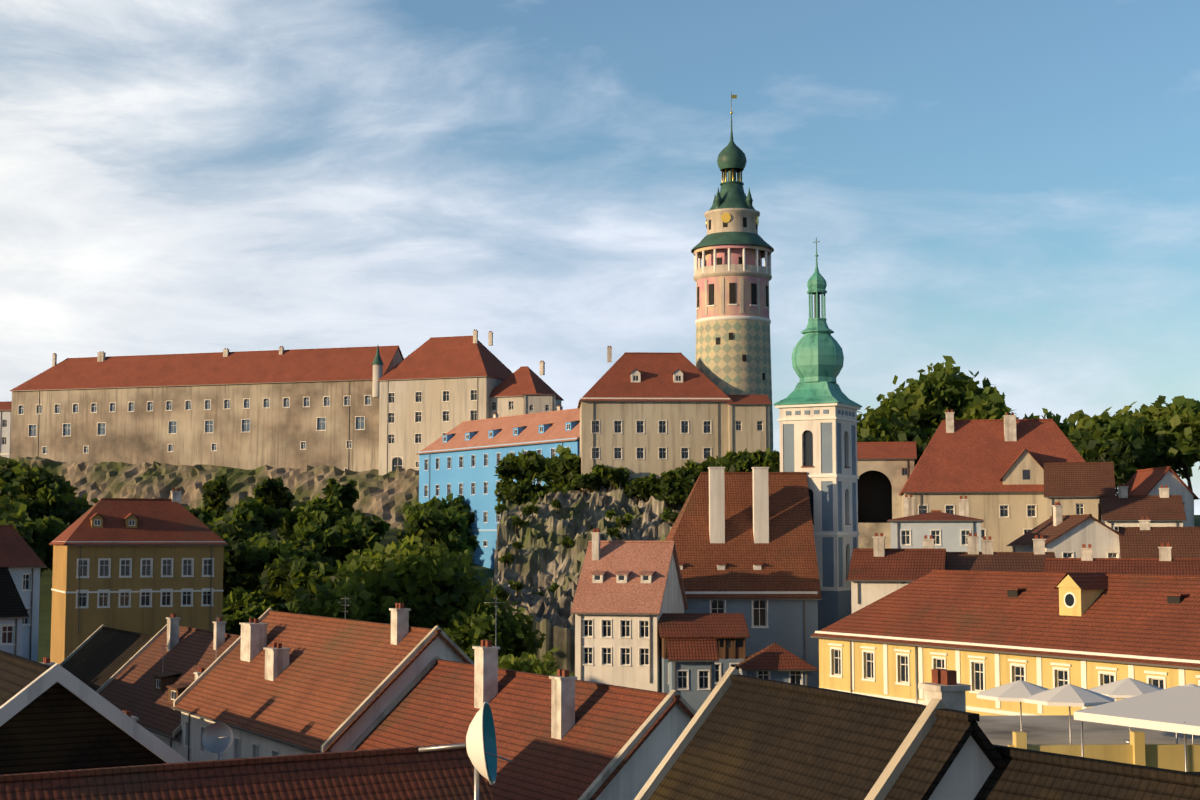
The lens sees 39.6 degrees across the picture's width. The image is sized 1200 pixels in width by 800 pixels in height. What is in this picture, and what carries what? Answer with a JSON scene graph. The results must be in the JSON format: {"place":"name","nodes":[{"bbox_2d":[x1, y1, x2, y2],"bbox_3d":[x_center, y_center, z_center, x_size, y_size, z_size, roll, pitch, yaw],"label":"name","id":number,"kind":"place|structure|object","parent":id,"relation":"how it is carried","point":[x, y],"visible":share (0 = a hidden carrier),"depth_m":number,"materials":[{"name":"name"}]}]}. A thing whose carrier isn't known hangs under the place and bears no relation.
{"place":"outdoors","nodes":[
{"label":"outdoors","id":0,"kind":"place"},
{"bbox_2d":[0,401,11,457],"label":"building","id":1,"kind":"structure","parent":0,"point":[5,423],"depth_m":420.90,"materials":[{"name":"white paint"}]},
{"bbox_2d":[39,657,54,665],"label":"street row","id":2,"kind":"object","parent":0,"point":[46,660],"visible":0.04,"depth_m":94.08,"materials":[{"name":"white paint"}]},
{"bbox_2d":[59,624,153,691],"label":"house","id":3,"kind":"structure","parent":0,"point":[99,657],"depth_m":145.78,"materials":[{"name":"tile"}]},
{"bbox_2d":[122,710,138,720],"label":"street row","id":4,"kind":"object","parent":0,"point":[128,713],"visible":0.1,"depth_m":78.44,"materials":[{"name":"beige paint"}]},
{"bbox_2d":[96,613,240,753],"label":"house","id":5,"kind":"structure","parent":0,"point":[143,688],"depth_m":124.12,"materials":[{"name":"red tile"}]},
{"bbox_2d":[213,618,221,654],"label":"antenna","id":6,"kind":"object","parent":5,"relation":"on","point":[216,627],"visible":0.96,"depth_m":115.78,"materials":[{"name":"grey metal"}]},
{"bbox_2d":[0,743,493,799],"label":"red roof","id":7,"kind":"structure","parent":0,"point":[407,773],"depth_m":48.33,"materials":[{"name":"red tile"}]},
{"bbox_2d":[202,722,233,753],"bbox_3d":[-12.232,10.816,53.370,1.000,1.000,0.856,2,-15,-22],"label":"dish","id":8,"kind":"object","parent":7,"relation":"on","point":[217,737],"visible":1,"depth_m":53.45,"materials":[{"name":"grey metal"}]},
{"bbox_2d":[474,767,478,799],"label":"dish pole","id":9,"kind":"object","parent":7,"relation":"on","point":[476,784],"visible":0.46,"depth_m":48.96,"materials":[{"name":"silver metal"}]},
{"bbox_2d":[419,702,511,784],"bbox_3d":[-3.965,10.114,48.809,2.712,2.400,2.400,-6,-5,4],"label":"dish","id":10,"kind":"object","parent":9,"relation":"attached to","point":[480,746],"visible":1,"depth_m":48.56,"materials":[{"name":"white metal"}]},
{"bbox_2d":[38,528,493,661],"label":"castle hill terrain","id":11,"kind":"structure","parent":0,"point":[44,633],"depth_m":268.68,"materials":[{"name":"green plant"}]},
{"bbox_2d":[0,457,487,634],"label":"trees","id":12,"kind":"object","parent":11,"relation":"on","point":[41,509],"visible":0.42,"depth_m":279.91,"materials":[{"name":"green plant"}]},
{"bbox_2d":[279,529,574,675],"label":"riverside trees","id":13,"kind":"object","parent":11,"relation":"on","point":[427,584],"visible":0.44,"depth_m":186.27,"materials":[{"name":"green plant"}]},
{"bbox_2d":[171,603,473,761],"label":"house","id":14,"kind":"structure","parent":0,"point":[269,682],"depth_m":97.68,"materials":[{"name":"tile"}]},
{"bbox_2d":[340,596,350,618],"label":"antenna","id":15,"kind":"object","parent":14,"relation":"on","point":[345,598],"visible":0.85,"depth_m":102.41,"materials":[{"name":"grey metal"}]},
{"bbox_2d":[347,640,696,799],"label":"house","id":16,"kind":"structure","parent":0,"point":[562,735],"depth_m":73.77,"materials":[{"name":"red tile"}]},
{"bbox_2d":[487,596,505,645],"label":"antenna","id":17,"kind":"object","parent":16,"relation":"on","point":[495,606],"visible":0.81,"depth_m":82.90,"materials":[{"name":"grey metal"}]},
{"bbox_2d":[0,0,1199,514],"label":"sky","id":18,"kind":"structure","parent":0,"point":[1009,190],"materials":[{"name":"blue"}]},
{"bbox_2d":[570,529,688,691],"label":"house","id":19,"kind":"structure","parent":0,"point":[628,594],"depth_m":139.28,"materials":[{"name":"white paint"}]},
{"bbox_2d":[577,346,732,492],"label":"building","id":20,"kind":"structure","parent":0,"point":[643,414],"depth_m":258.72,"materials":[{"name":"beige paint"}]},
{"bbox_2d":[727,395,770,453],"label":"castle building","id":21,"kind":"structure","parent":20,"relation":"attached to","point":[749,422],"depth_m":258.10,"materials":[{"name":"beige paint"}]},
{"bbox_2d":[665,467,821,686],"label":"house","id":22,"kind":"structure","parent":0,"point":[744,542],"depth_m":151.70,"materials":[{"name":"red tile"}]},
{"bbox_2d":[773,238,861,686],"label":"church tower","id":23,"kind":"structure","parent":0,"point":[818,409],"depth_m":158.39,"materials":[{"name":"white paint"}]},
{"bbox_2d":[634,666,1007,799],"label":"dark roof","id":24,"kind":"structure","parent":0,"point":[742,737],"depth_m":38.03,"materials":[{"name":"brown tile"}]},
{"bbox_2d":[847,533,946,612],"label":"red roof house","id":25,"kind":"structure","parent":0,"point":[879,570],"depth_m":138.46,"materials":[{"name":"red tile"}]},
{"bbox_2d":[887,494,983,551],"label":"pale blue house","id":26,"kind":"structure","parent":0,"point":[947,531],"depth_m":151.46,"materials":[{"name":"paint"}]},
{"bbox_2d":[899,410,1084,551],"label":"red roof house","id":27,"kind":"structure","parent":0,"point":[992,470],"depth_m":189.00,"materials":[{"name":"red tile"}]},
{"bbox_2d":[1007,502,1123,557],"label":"white gable house","id":28,"kind":"structure","parent":0,"point":[1066,536],"depth_m":150.68,"materials":[{"name":"paint"}]},
{"bbox_2d":[1044,462,1115,519],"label":"house","id":29,"kind":"structure","parent":0,"point":[1070,487],"depth_m":179.33,"materials":[{"name":"brown tile"}]},
{"bbox_2d":[976,715,1199,773],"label":"cafe terrace","id":30,"kind":"structure","parent":0,"point":[1143,747],"depth_m":72.56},
{"bbox_2d":[977,680,1048,744],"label":"parasol","id":31,"kind":"object","parent":30,"relation":"on","point":[1020,691],"visible":0.69,"depth_m":70.63,"materials":[{"name":"white fabric"}]},
{"bbox_2d":[1024,684,1114,743],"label":"parasol","id":32,"kind":"object","parent":30,"relation":"on","point":[1069,695],"visible":0.79,"depth_m":68.52,"materials":[{"name":"white fabric"}]},
{"bbox_2d":[1088,678,1162,742],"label":"parasol","id":33,"kind":"object","parent":30,"relation":"on","point":[1125,688],"visible":0.65,"depth_m":71.75,"materials":[{"name":"white fabric"}]},
{"bbox_2d":[1074,686,1199,771],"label":"cafe awning","id":34,"kind":"object","parent":30,"relation":"on","point":[1176,709],"visible":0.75,"depth_m":60.24,"materials":[{"name":"white fabric"}]},
{"bbox_2d":[1183,684,1199,743],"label":"parasol","id":35,"kind":"object","parent":30,"relation":"on","point":[1191,685],"visible":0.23,"depth_m":69.50,"materials":[{"name":"white fabric"}]},
{"bbox_2d":[1043,543,1199,575],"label":"red roof house","id":36,"kind":"structure","parent":0,"point":[1164,563],"depth_m":132.90,"materials":[{"name":"red tile"}]},
{"bbox_2d":[1118,517,1199,557],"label":"red roof house","id":37,"kind":"structure","parent":0,"point":[1144,540],"depth_m":148.93,"materials":[{"name":"red tile"}]},
{"bbox_2d":[1194,515,1199,526],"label":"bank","id":38,"kind":"structure","parent":0,"point":[1196,520],"depth_m":262.55,"materials":[{"name":"green plant"}]},
{"bbox_2d":[857,355,1199,494],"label":"trees","id":39,"kind":"object","parent":38,"relation":"on","point":[1126,442],"visible":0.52,"depth_m":232.93,"materials":[{"name":"green plant"}]},
{"label":"ground","id":40,"kind":"structure","parent":0,"visible":0},
{"bbox_2d":[0,567,29,655],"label":"house","id":41,"kind":"structure","parent":40,"relation":"on","point":[13,612],"depth_m":119.09,"materials":[{"name":"white paint"}]},
{"bbox_2d":[0,525,46,661],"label":"house","id":42,"kind":"structure","parent":40,"relation":"on","point":[21,560],"depth_m":146.24,"materials":[{"name":"white paint"}]},
{"bbox_2d":[0,650,188,774],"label":"roof slate","id":43,"kind":"object","parent":40,"relation":"on","point":[56,717],"visible":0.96,"depth_m":53.28,"materials":[{"name":"tile"}]},
{"bbox_2d":[49,488,227,663],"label":"ochre house","id":44,"kind":"structure","parent":40,"relation":"on","point":[143,566],"depth_m":170.73,"materials":[{"name":"paint"}]},
{"bbox_2d":[0,456,418,530],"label":"castle rock","id":45,"kind":"object","parent":40,"relation":"on","point":[389,497],"visible":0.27,"depth_m":372.01,"materials":[{"name":"grey stone"}]},
{"bbox_2d":[10,345,403,471],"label":"castle","id":46,"kind":"structure","parent":45,"relation":"on","point":[281,407],"depth_m":381.55,"materials":[{"name":"paint"}]},
{"bbox_2d":[377,329,512,475],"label":"castle building","id":47,"kind":"structure","parent":40,"relation":"on","point":[432,389],"depth_m":361.45,"materials":[{"name":"paint"}]},
{"bbox_2d":[372,346,383,397],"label":"castle turret","id":48,"kind":"object","parent":47,"relation":"attached to","point":[377,364],"visible":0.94,"depth_m":365.02,"materials":[{"name":"paint"}]},
{"bbox_2d":[416,405,579,568],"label":"blue house","id":49,"kind":"structure","parent":40,"relation":"on","point":[463,458],"depth_m":300.00,"materials":[{"name":"paint"}]},
{"bbox_2d":[489,361,563,417],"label":"castle","id":50,"kind":"structure","parent":40,"relation":"on","point":[506,397],"depth_m":356.53,"materials":[{"name":"paint"}]},
{"bbox_2d":[523,393,555,413],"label":"castle block","id":51,"kind":"structure","parent":40,"relation":"on","point":[537,403],"depth_m":345.51,"materials":[{"name":"paint"}]},
{"bbox_2d":[488,483,682,673],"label":"rock cliff","id":52,"kind":"structure","parent":40,"relation":"on","point":[544,560],"depth_m":235.71,"materials":[{"name":"grey stone"}]},
{"bbox_2d":[489,456,772,600],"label":"bushes","id":53,"kind":"object","parent":52,"relation":"on","point":[675,486],"visible":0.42,"depth_m":254.68,"materials":[{"name":"green plant"}]},
{"bbox_2d":[494,444,779,484],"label":"bushes","id":54,"kind":"object","parent":52,"relation":"attached to","point":[533,465],"visible":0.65,"depth_m":261.31,"materials":[{"name":"green plant"}]},
{"bbox_2d":[665,639,718,711],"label":"house","id":55,"kind":"structure","parent":40,"relation":"on","point":[692,672],"depth_m":129.64,"materials":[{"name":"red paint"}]},
{"bbox_2d":[661,657,744,692],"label":"house","id":56,"kind":"structure","parent":40,"relation":"on","point":[722,666],"depth_m":135.69,"materials":[{"name":"grey paint"}]},
{"bbox_2d":[658,613,749,658],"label":"gallery timber","id":57,"kind":"object","parent":56,"relation":"on","point":[729,632],"visible":0.69,"depth_m":136.69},
{"bbox_2d":[691,91,773,451],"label":"castle tower","id":58,"kind":"structure","parent":40,"relation":"on","point":[732,277],"depth_m":266.13,"materials":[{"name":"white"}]},
{"bbox_2d":[736,642,817,685],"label":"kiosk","id":59,"kind":"object","parent":40,"relation":"on","point":[775,661],"visible":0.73,"depth_m":131.97,"materials":[{"name":"red tile"}]},
{"bbox_2d":[857,442,916,547],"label":"arch gate","id":60,"kind":"structure","parent":40,"relation":"on","point":[884,470],"depth_m":201.21,"materials":[{"name":"paint"}]},
{"bbox_2d":[945,533,1055,571],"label":"red roof house","id":61,"kind":"structure","parent":40,"relation":"on","point":[973,558],"depth_m":141.24,"materials":[{"name":"brown tile"}]},
{"bbox_2d":[810,570,1199,715],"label":"yellow house","id":62,"kind":"structure","parent":40,"relation":"on","point":[979,631],"depth_m":103.99,"materials":[{"name":"paint"}]},
{"bbox_2d":[974,744,1199,799],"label":"dark roof","id":63,"kind":"structure","parent":40,"relation":"on","point":[1027,774],"depth_m":32.73,"materials":[{"name":"brown tile"}]},
{"bbox_2d":[1098,483,1186,531],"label":"house","id":64,"kind":"structure","parent":40,"relation":"on","point":[1123,508],"depth_m":167.69,"materials":[{"name":"brown tile"}]},
{"bbox_2d":[1117,466,1199,526],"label":"house","id":65,"kind":"structure","parent":40,"relation":"on","point":[1149,481],"depth_m":173.56,"materials":[{"name":"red paint"}]}
]}

